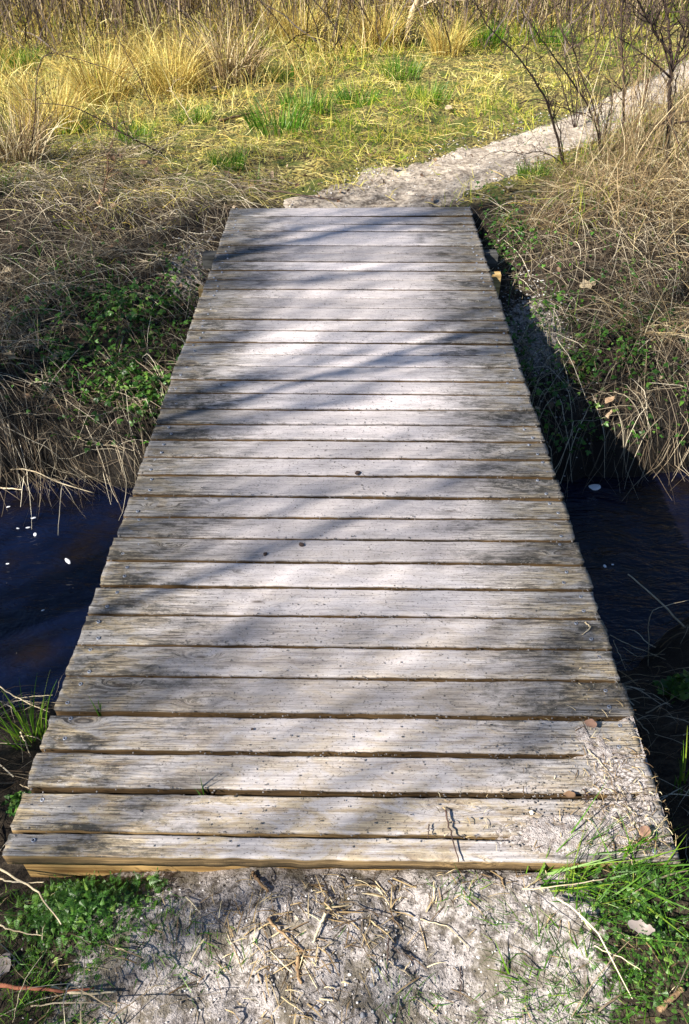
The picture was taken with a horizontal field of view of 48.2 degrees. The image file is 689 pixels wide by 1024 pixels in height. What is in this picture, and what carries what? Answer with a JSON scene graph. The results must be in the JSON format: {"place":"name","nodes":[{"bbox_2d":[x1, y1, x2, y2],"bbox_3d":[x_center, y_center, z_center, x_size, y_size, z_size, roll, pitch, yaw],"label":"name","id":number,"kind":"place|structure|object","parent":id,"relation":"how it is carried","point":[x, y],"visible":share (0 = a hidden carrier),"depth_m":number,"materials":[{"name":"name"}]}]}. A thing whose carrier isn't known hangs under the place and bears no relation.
{"place":"outdoors","nodes":[
{"label":"outdoors","id":0,"kind":"place"},
{"bbox_2d":[0,0,688,1023],"bbox_3d":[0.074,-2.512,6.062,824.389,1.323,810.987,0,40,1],"label":"ground","id":1,"kind":"structure","parent":0,"point":[468,930],"depth_m":3.84,"materials":[{"name":"sand"}]},
{"bbox_2d":[0,953,10,975],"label":"dead leaf","id":2,"kind":"object","parent":1,"relation":"on","point":[8,961],"visible":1,"depth_m":1.59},
{"bbox_2d":[1,350,15,359],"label":"dead leaf","id":3,"kind":"object","parent":1,"relation":"on","point":[12,355],"visible":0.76,"depth_m":4.01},
{"bbox_2d":[1,790,30,816],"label":"herb clump","id":4,"kind":"object","parent":1,"relation":"on","point":[16,797],"visible":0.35,"depth_m":2.05,"materials":[{"name":"green plant"}]},
{"bbox_2d":[0,924,41,935],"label":"stalk","id":5,"kind":"object","parent":1,"relation":"on","point":[3,926],"visible":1,"depth_m":1.61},
{"bbox_2d":[0,878,43,883],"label":"stalk","id":6,"kind":"object","parent":1,"relation":"on","point":[3,879],"visible":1,"depth_m":1.69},
{"bbox_2d":[1,42,45,69],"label":"grass tuft","id":7,"kind":"object","parent":1,"relation":"on","point":[30,60],"visible":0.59,"depth_m":8.00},
{"bbox_2d":[0,686,48,711],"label":"stalk","id":8,"kind":"object","parent":1,"relation":"on","point":[19,698],"visible":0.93,"depth_m":2.43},
{"bbox_2d":[0,677,54,750],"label":"long grass tuft","id":9,"kind":"object","parent":1,"relation":"on","point":[38,729],"visible":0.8,"depth_m":2.35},
{"bbox_2d":[12,948,47,1022],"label":"stalk","id":10,"kind":"object","parent":1,"relation":"on","point":[23,985],"visible":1,"depth_m":1.51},
{"bbox_2d":[0,868,61,923],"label":"stalk","id":11,"kind":"object","parent":1,"relation":"on","point":[23,882],"visible":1,"depth_m":1.67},
{"bbox_2d":[0,945,75,1023],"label":"long grass tuft","id":12,"kind":"object","parent":1,"relation":"on","point":[32,991],"visible":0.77,"depth_m":1.51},
{"bbox_2d":[0,86,81,170],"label":"dry grass clump","id":13,"kind":"object","parent":1,"relation":"on","point":[26,149],"visible":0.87,"depth_m":5.26,"materials":[{"name":"beige plant"}]},
{"bbox_2d":[0,983,93,992],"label":"stick","id":14,"kind":"object","parent":1,"relation":"on","point":[7,985],"visible":0.98,"depth_m":1.51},
{"bbox_2d":[11,468,93,492],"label":"stalk","id":15,"kind":"object","parent":1,"relation":"on","point":[49,478],"visible":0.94,"depth_m":3.76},
{"bbox_2d":[0,53,117,136],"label":"dry grass clump","id":16,"kind":"object","parent":1,"relation":"on","point":[71,117],"visible":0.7,"depth_m":6.17,"materials":[{"name":"plant"}]},
{"bbox_2d":[0,224,122,333],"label":"drooping clump","id":17,"kind":"object","parent":1,"relation":"on","point":[45,283],"visible":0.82,"depth_m":4.25,"materials":[{"name":"plant"}]},
{"bbox_2d":[0,269,126,365],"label":"drooping clump","id":18,"kind":"object","parent":1,"relation":"on","point":[19,342],"visible":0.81,"depth_m":4.02,"materials":[{"name":"plant"}]},
{"bbox_2d":[51,985,115,994],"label":"stalk","id":19,"kind":"object","parent":1,"relation":"on","point":[83,993],"visible":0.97,"depth_m":1.51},
{"bbox_2d":[3,9,169,163],"bbox_3d":[-1.711,-2.914,5.143,1.081,1.095,0.327,-8,41,-10],"label":"tall bramble","id":20,"kind":"object","parent":1,"relation":"on","point":[37,70],"visible":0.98,"depth_m":5.09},
{"bbox_2d":[0,869,178,986],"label":"herb clump","id":21,"kind":"object","parent":1,"relation":"on","point":[74,894],"visible":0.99,"depth_m":1.63,"materials":[{"name":"green plant"}]},
{"bbox_2d":[27,26,159,106],"bbox_3d":[-2.235,-4.034,6.920,1.256,0.667,1.349,-24,46,-26],"label":"dry grass clump","id":22,"kind":"object","parent":1,"relation":"on","point":[118,82],"visible":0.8,"depth_m":6.92,"materials":[{"name":"plant"}]},
{"bbox_2d":[29,206,161,266],"bbox_3d":[-1.462,-1.604,4.478,0.822,0.189,0.853,-13,42,-15],"label":"drooping clump","id":23,"kind":"object","parent":1,"relation":"on","point":[101,250],"visible":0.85,"depth_m":4.47,"materials":[{"name":"plant"}]},
{"bbox_2d":[29,74,161,153],"bbox_3d":[-1.714,-2.768,5.360,0.771,0.559,0.310,0,40,1],"label":"arched bramble","id":24,"kind":"object","parent":1,"relation":"on","point":[114,128],"visible":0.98,"depth_m":5.39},
{"bbox_2d":[0,227,202,452],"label":"bank herbs","id":25,"kind":"object","parent":1,"relation":"on","point":[132,363],"visible":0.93,"depth_m":4.00,"materials":[{"name":"green plant"}]},
{"bbox_2d":[0,101,204,324],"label":"drooping grass","id":26,"kind":"structure","parent":1,"relation":"on","point":[122,148],"depth_m":5.32,"materials":[{"name":"plant"}]},
{"bbox_2d":[100,120,132,196],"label":"brown weed","id":27,"kind":"object","parent":1,"relation":"on","point":[108,168],"visible":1,"depth_m":4.78,"materials":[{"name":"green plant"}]},
{"bbox_2d":[94,5,156,115],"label":"leaning weed","id":28,"kind":"object","parent":1,"relation":"on","point":[141,82],"visible":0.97,"depth_m":6.38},
{"bbox_2d":[111,114,161,146],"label":"grass tuft","id":29,"kind":"object","parent":1,"relation":"on","point":[137,133],"visible":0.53,"depth_m":5.94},
{"bbox_2d":[121,867,168,895],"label":"herb clump","id":30,"kind":"object","parent":1,"relation":"on","point":[153,882],"visible":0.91,"depth_m":1.70,"materials":[{"name":"green plant"}]},
{"bbox_2d":[108,21,231,95],"bbox_3d":[-1.598,-4.134,7.019,1.145,0.573,1.162,13,42,14],"label":"dry grass clump","id":31,"kind":"object","parent":1,"relation":"on","point":[176,68],"visible":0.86,"depth_m":7.08,"materials":[{"name":"plant"}]},
{"bbox_2d":[166,77,197,123],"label":"straw shoot","id":32,"kind":"object","parent":1,"relation":"on","point":[181,100],"visible":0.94,"depth_m":6.14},
{"bbox_2d":[180,0,200,17],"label":"bare tree","id":33,"kind":"object","parent":1,"relation":"on","point":[191,6],"visible":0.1,"depth_m":9.95,"materials":[{"name":"brown plant"}]},
{"bbox_2d":[165,98,219,124],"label":"grass tuft","id":34,"kind":"object","parent":1,"relation":"on","point":[196,115],"visible":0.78,"depth_m":6.28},
{"bbox_2d":[152,3,283,88],"bbox_3d":[-1.161,-4.388,7.250,1.336,0.659,1.316,-20,44,-22],"label":"dry grass clump","id":35,"kind":"object","parent":1,"relation":"on","point":[233,55],"visible":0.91,"depth_m":7.32,"materials":[{"name":"beige plant"}]},
{"bbox_2d":[200,138,252,171],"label":"grass tuft","id":36,"kind":"object","parent":1,"relation":"on","point":[240,156],"visible":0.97,"depth_m":5.35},
{"bbox_2d":[219,109,272,121],"bbox_3d":[-0.835,-3.324,6.446,0.522,0.037,0.080,-26,47,-27],"label":"fallen stick","id":37,"kind":"object","parent":1,"relation":"on","point":[228,118],"visible":0.64,"depth_m":6.41,"materials":[{"name":"wood"}]},
{"bbox_2d":[251,870,268,892],"bbox_3d":[-0.186,0.810,1.686,0.011,0.022,0.067,-27,47,-28],"label":"bark sliver","id":38,"kind":"object","parent":1,"relation":"on","point":[256,878],"visible":1,"depth_m":1.69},
{"bbox_2d":[228,88,321,138],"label":"grass tuft","id":39,"kind":"object","parent":1,"relation":"on","point":[290,124],"visible":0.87,"depth_m":6.08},
{"bbox_2d":[260,59,311,82],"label":"grass tuft","id":40,"kind":"object","parent":1,"relation":"on","point":[282,74],"visible":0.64,"depth_m":7.54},
{"bbox_2d":[267,917,305,952],"bbox_3d":[-0.120,0.877,1.590,0.109,0.016,0.009,28,48,29],"label":"bark sliver","id":41,"kind":"object","parent":1,"relation":"on","point":[269,919],"visible":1,"depth_m":1.60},
{"bbox_2d":[295,955,302,983],"bbox_3d":[-0.093,0.920,1.546,0.013,0.020,0.057,-6,41,-7],"label":"bark sliver","id":42,"kind":"object","parent":1,"relation":"on","point":[297,968],"visible":1,"depth_m":1.55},
{"bbox_2d":[258,0,342,43],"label":"dry grass clump","id":43,"kind":"object","parent":1,"relation":"on","point":[285,24],"visible":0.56,"depth_m":8.72,"materials":[{"name":"plant"}]},
{"bbox_2d":[272,82,344,117],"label":"grass tuft","id":44,"kind":"object","parent":1,"relation":"on","point":[320,106],"visible":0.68,"depth_m":6.63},
{"bbox_2d":[312,912,326,942],"bbox_3d":[-0.052,0.859,1.592,0.009,0.010,0.064,16,43,18],"label":"bark sliver","id":45,"kind":"object","parent":1,"relation":"on","point":[320,923],"visible":1,"depth_m":1.59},
{"bbox_2d":[3,112,659,1023],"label":"grit","id":46,"kind":"object","parent":1,"relation":"on","point":[413,876],"visible":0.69,"depth_m":1.64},
{"bbox_2d":[2,207,680,877],"bbox_3d":[0.016,-0.346,3.394,1.663,0.595,4.059,0,40,1],"label":"footbridge","id":47,"kind":"object","parent":1,"relation":"on","point":[128,741],"visible":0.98,"depth_m":2.23,"materials":[{"name":"grey wood"}]},
{"bbox_2d":[14,216,669,852],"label":"deck crumbs","id":48,"kind":"object","parent":47,"relation":"on","point":[390,616],"visible":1,"depth_m":2.10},
{"bbox_2d":[445,809,458,861],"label":"twig","id":49,"kind":"object","parent":47,"relation":"on","point":[448,827],"visible":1,"depth_m":1.70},
{"bbox_2d":[432,659,677,857],"bbox_3d":[0.470,0.564,1.869,0.531,0.014,0.551,0,40,1],"label":"deck chaff","id":50,"kind":"object","parent":47,"relation":"on","point":[614,791],"visible":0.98,"depth_m":1.75,"materials":[{"name":"beige plant"}]},
{"bbox_2d":[563,791,574,796],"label":"dead leaf","id":51,"kind":"object","parent":47,"relation":"on","point":[569,794],"visible":1,"depth_m":1.77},
{"bbox_2d":[493,716,673,855],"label":"spilled sand","id":52,"kind":"structure","parent":47,"relation":"on","point":[546,836],"depth_m":1.72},
{"bbox_2d":[584,719,596,727],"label":"dead leaf","id":53,"kind":"object","parent":47,"relation":"on","point":[592,723],"visible":1,"depth_m":1.91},
{"bbox_2d":[639,826,650,836],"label":"dead leaf","id":54,"kind":"object","parent":47,"relation":"on","point":[643,830],"visible":0.98,"depth_m":1.69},
{"bbox_2d":[0,0,684,145],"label":"tall dry grass","id":55,"kind":"structure","parent":1,"relation":"on","point":[178,44],"depth_m":7.88,"materials":[{"name":"plant"}]},
{"bbox_2d":[0,863,686,1023],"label":"short grass","id":56,"kind":"structure","parent":1,"relation":"on","point":[175,965],"depth_m":1.53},
{"bbox_2d":[0,151,688,526],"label":"matted straw","id":57,"kind":"object","parent":1,"relation":"on","point":[216,233],"visible":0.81,"depth_m":4.42,"materials":[{"name":"plant"}]},
{"bbox_2d":[0,0,688,273],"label":"meadow turf","id":58,"kind":"structure","parent":1,"relation":"on","point":[399,90],"depth_m":6.57,"materials":[{"name":"yellow plant"}]},
{"bbox_2d":[0,15,688,243],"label":"fallen straw","id":59,"kind":"object","parent":1,"relation":"on","point":[242,136],"visible":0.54,"depth_m":6.30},
{"bbox_2d":[0,865,688,1023],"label":"chopped straw","id":60,"kind":"object","parent":1,"relation":"on","point":[318,885],"visible":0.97,"depth_m":1.58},
{"bbox_2d":[0,0,688,59],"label":"tangled twigs","id":61,"kind":"object","parent":1,"relation":"on","point":[575,21],"visible":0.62,"depth_m":8.47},
{"bbox_2d":[0,326,688,518],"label":"hanging straw","id":62,"kind":"object","parent":1,"relation":"on","point":[63,427],"visible":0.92,"depth_m":3.83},
{"bbox_2d":[0,611,688,1023],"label":"straw","id":63,"kind":"object","parent":1,"relation":"on","point":[654,707],"visible":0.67,"depth_m":2.17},
{"bbox_2d":[0,151,688,421],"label":"green shoots","id":64,"kind":"object","parent":1,"relation":"on","point":[197,283],"visible":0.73,"depth_m":4.18,"materials":[{"name":"green plant"}]},
{"bbox_2d":[0,146,688,423],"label":"leaf litter","id":65,"kind":"object","parent":1,"relation":"on","point":[607,399],"visible":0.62,"depth_m":4.75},
{"bbox_2d":[0,0,688,64],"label":"dead stalks","id":66,"kind":"object","parent":1,"relation":"on","point":[4,3],"visible":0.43,"depth_m":8.89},
{"bbox_2d":[330,75,383,107],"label":"grass tuft","id":67,"kind":"object","parent":1,"relation":"on","point":[342,95],"visible":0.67,"depth_m":7.00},
{"bbox_2d":[332,0,436,51],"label":"dry grass clump","id":68,"kind":"object","parent":1,"relation":"on","point":[383,35],"visible":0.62,"depth_m":8.55,"materials":[{"name":"plant"}]},
{"bbox_2d":[355,904,422,940],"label":"twig","id":69,"kind":"object","parent":1,"relation":"on","point":[387,917],"visible":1,"depth_m":1.62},
{"bbox_2d":[374,48,426,83],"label":"grass tuft","id":70,"kind":"object","parent":1,"relation":"on","point":[397,66],"visible":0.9,"depth_m":7.52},
{"bbox_2d":[372,0,462,43],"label":"young tree","id":71,"kind":"object","parent":1,"relation":"on","point":[419,4],"visible":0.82,"depth_m":8.66,"materials":[{"name":"beige plant"}]},
{"bbox_2d":[400,75,459,104],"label":"grass tuft","id":72,"kind":"object","parent":1,"relation":"on","point":[426,86],"visible":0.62,"depth_m":7.00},
{"bbox_2d":[420,918,468,947],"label":"twig","id":73,"kind":"object","parent":1,"relation":"on","point":[448,927],"visible":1,"depth_m":1.60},
{"bbox_2d":[412,8,489,57],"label":"dry grass clump","id":74,"kind":"object","parent":1,"relation":"on","point":[440,45],"visible":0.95,"depth_m":8.24,"materials":[{"name":"plant"}]},
{"bbox_2d":[460,15,515,48],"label":"grass tuft","id":75,"kind":"object","parent":1,"relation":"on","point":[492,39],"visible":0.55,"depth_m":8.66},
{"bbox_2d":[469,891,541,1001],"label":"long grass tuft","id":76,"kind":"object","parent":1,"relation":"on","point":[503,962],"visible":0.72,"depth_m":1.54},
{"bbox_2d":[467,0,568,172],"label":"leaning shrub","id":77,"kind":"object","parent":1,"relation":"on","point":[559,141],"visible":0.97,"depth_m":5.02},
{"bbox_2d":[512,156,558,179],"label":"grass tuft","id":78,"kind":"object","parent":1,"relation":"on","point":[527,170],"visible":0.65,"depth_m":5.21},
{"bbox_2d":[525,19,578,46],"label":"grass tuft","id":79,"kind":"object","parent":1,"relation":"on","point":[560,35],"visible":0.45,"depth_m":8.80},
{"bbox_2d":[482,181,623,251],"bbox_3d":[1.265,-1.851,4.548,0.821,0.322,0.853,-28,48,-29],"label":"drooping clump","id":80,"kind":"object","parent":1,"relation":"on","point":[549,216],"visible":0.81,"depth_m":4.56,"materials":[{"name":"beige plant"}]},
{"bbox_2d":[456,170,688,457],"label":"shady herbs","id":81,"kind":"object","parent":1,"relation":"on","point":[623,347],"visible":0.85,"depth_m":4.01,"materials":[{"name":"green plant"}]},
{"bbox_2d":[507,144,643,222],"bbox_3d":[1.493,-2.147,4.763,1.027,0.402,1.066,-10,41,-12],"label":"drooping clump","id":82,"kind":"object","parent":1,"relation":"on","point":[552,184],"visible":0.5,"depth_m":4.82,"materials":[{"name":"beige plant"}]},
{"bbox_2d":[515,0,647,153],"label":"bare shrub","id":83,"kind":"object","parent":1,"relation":"on","point":[585,101],"visible":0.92,"depth_m":5.31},
{"bbox_2d":[580,280,595,288],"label":"dead leaf","id":84,"kind":"object","parent":1,"relation":"on","point":[588,285],"visible":0.77,"depth_m":4.34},
{"bbox_2d":[517,943,660,1023],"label":"long grass tuft","id":85,"kind":"object","parent":1,"relation":"on","point":[576,990],"visible":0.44,"depth_m":1.48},
{"bbox_2d":[533,0,648,127],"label":"bare shrub","id":86,"kind":"object","parent":1,"relation":"on","point":[565,97],"visible":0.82,"depth_m":5.94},
{"bbox_2d":[526,779,687,1023],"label":"long grass tuft","id":87,"kind":"object","parent":1,"relation":"on","point":[566,869],"visible":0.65,"depth_m":1.63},
{"bbox_2d":[538,870,680,1022],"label":"long grass tuft","id":88,"kind":"object","parent":1,"relation":"on","point":[604,893],"visible":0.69,"depth_m":1.54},
{"bbox_2d":[522,878,605,889],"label":"stalk","id":89,"kind":"object","parent":88,"relation":"on","point":[558,885],"visible":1,"depth_m":1.59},
{"bbox_2d":[532,864,688,1023],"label":"herb clump","id":90,"kind":"object","parent":1,"relation":"on","point":[658,935],"visible":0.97,"depth_m":1.50,"materials":[{"name":"green plant"}]},
{"bbox_2d":[628,919,654,934],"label":"curled leaf","id":91,"kind":"object","parent":90,"relation":"on","point":[637,928],"visible":1,"depth_m":1.49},
{"bbox_2d":[535,141,688,231],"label":"drooping clump","id":92,"kind":"object","parent":1,"relation":"on","point":[627,203],"visible":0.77,"depth_m":4.62,"materials":[{"name":"beige plant"}]},
{"bbox_2d":[535,79,688,351],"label":"old grass","id":93,"kind":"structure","parent":1,"relation":"on","point":[687,171],"depth_m":4.65,"materials":[{"name":"beige plant"}]},
{"bbox_2d":[594,945,639,969],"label":"stalk","id":94,"kind":"object","parent":1,"relation":"on","point":[615,955],"visible":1,"depth_m":1.47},
{"bbox_2d":[572,0,665,134],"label":"slender sapling","id":95,"kind":"object","parent":1,"relation":"on","point":[621,49],"visible":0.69,"depth_m":5.62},
{"bbox_2d":[554,120,688,214],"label":"drooping clump","id":96,"kind":"object","parent":1,"relation":"on","point":[658,167],"visible":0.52,"depth_m":4.82,"materials":[{"name":"beige plant"}]},
{"bbox_2d":[557,5,688,193],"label":"upright straw","id":97,"kind":"object","parent":1,"relation":"on","point":[650,119],"visible":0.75,"depth_m":5.03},
{"bbox_2d":[561,247,688,365],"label":"drooping clump","id":98,"kind":"object","parent":1,"relation":"on","point":[666,322],"visible":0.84,"depth_m":4.12,"materials":[{"name":"beige plant"}]},
{"bbox_2d":[575,856,688,909],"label":"herb clump","id":99,"kind":"object","parent":1,"relation":"on","point":[647,873],"visible":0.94,"depth_m":1.62,"materials":[{"name":"green plant"}]},
{"bbox_2d":[580,0,687,109],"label":"bare shrub","id":100,"kind":"object","parent":1,"relation":"on","point":[637,74],"visible":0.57,"depth_m":6.42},
{"bbox_2d":[593,899,677,1023],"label":"long grass tuft","id":101,"kind":"object","parent":1,"relation":"on","point":[643,973],"visible":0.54,"depth_m":1.47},
{"bbox_2d":[590,796,688,1009],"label":"long grass tuft","id":102,"kind":"object","parent":1,"relation":"on","point":[666,884],"visible":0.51,"depth_m":1.61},
{"bbox_2d":[598,0,688,162],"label":"forked sapling","id":103,"kind":"object","parent":1,"relation":"on","point":[671,65],"visible":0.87,"depth_m":4.63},
{"bbox_2d":[603,146,688,235],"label":"drooping clump","id":104,"kind":"object","parent":1,"relation":"on","point":[673,198],"visible":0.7,"depth_m":4.57,"materials":[{"name":"beige plant"}]},
{"bbox_2d":[633,21,675,131],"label":"broken stem","id":105,"kind":"object","parent":1,"relation":"on","point":[648,78],"visible":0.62,"depth_m":5.61,"materials":[{"name":"brown plant"}]},
{"bbox_2d":[627,574,685,627],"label":"stalk","id":106,"kind":"object","parent":1,"relation":"on","point":[669,611],"visible":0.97,"depth_m":2.99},
{"bbox_2d":[626,1,688,126],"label":"bare shrub","id":107,"kind":"object","parent":1,"relation":"on","point":[665,59],"visible":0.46,"depth_m":5.92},
{"bbox_2d":[648,600,687,665],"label":"stalk","id":108,"kind":"object","parent":1,"relation":"on","point":[648,626],"visible":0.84,"depth_m":2.79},
{"bbox_2d":[656,987,683,1012],"bbox_3d":[0.610,0.909,1.437,0.066,0.021,0.012,-23,45,-24],"label":"stick","id":109,"kind":"object","parent":1,"relation":"on","point":[669,1001],"visible":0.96,"depth_m":1.43,"materials":[{"name":"wood"}]},
{"bbox_2d":[652,669,688,703],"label":"herb clump","id":110,"kind":"object","parent":1,"relation":"on","point":[679,683],"visible":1,"depth_m":2.54,"materials":[{"name":"green plant"}]},
{"bbox_2d":[673,739,688,796],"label":"long grass tuft","id":111,"kind":"object","parent":1,"relation":"on","point":[681,777],"visible":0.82,"depth_m":2.02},
{"bbox_2d":[0,467,688,706],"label":"water","id":112,"kind":"structure","parent":0,"point":[642,538],"depth_m":3.44,"materials":[{"name":"liquid"}]},
{"bbox_2d":[589,484,600,489],"bbox_3d":[1.252,-0.121,3.853,0.068,0.026,0.058,-11,42,-12],"label":"stone","id":113,"kind":"object","parent":112,"relation":"in","point":[595,486],"visible":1,"depth_m":3.84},
{"bbox_2d":[277,58,688,207],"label":"path","id":114,"kind":"structure","parent":0,"point":[401,198],"depth_m":5.34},
{"bbox_2d":[228,183,338,199],"bbox_3d":[-0.403,-2.093,5.031,0.777,0.036,0.023,11,42,13],"label":"fallen stick","id":115,"kind":"object","parent":114,"relation":"on","point":[289,193],"visible":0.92,"depth_m":5.02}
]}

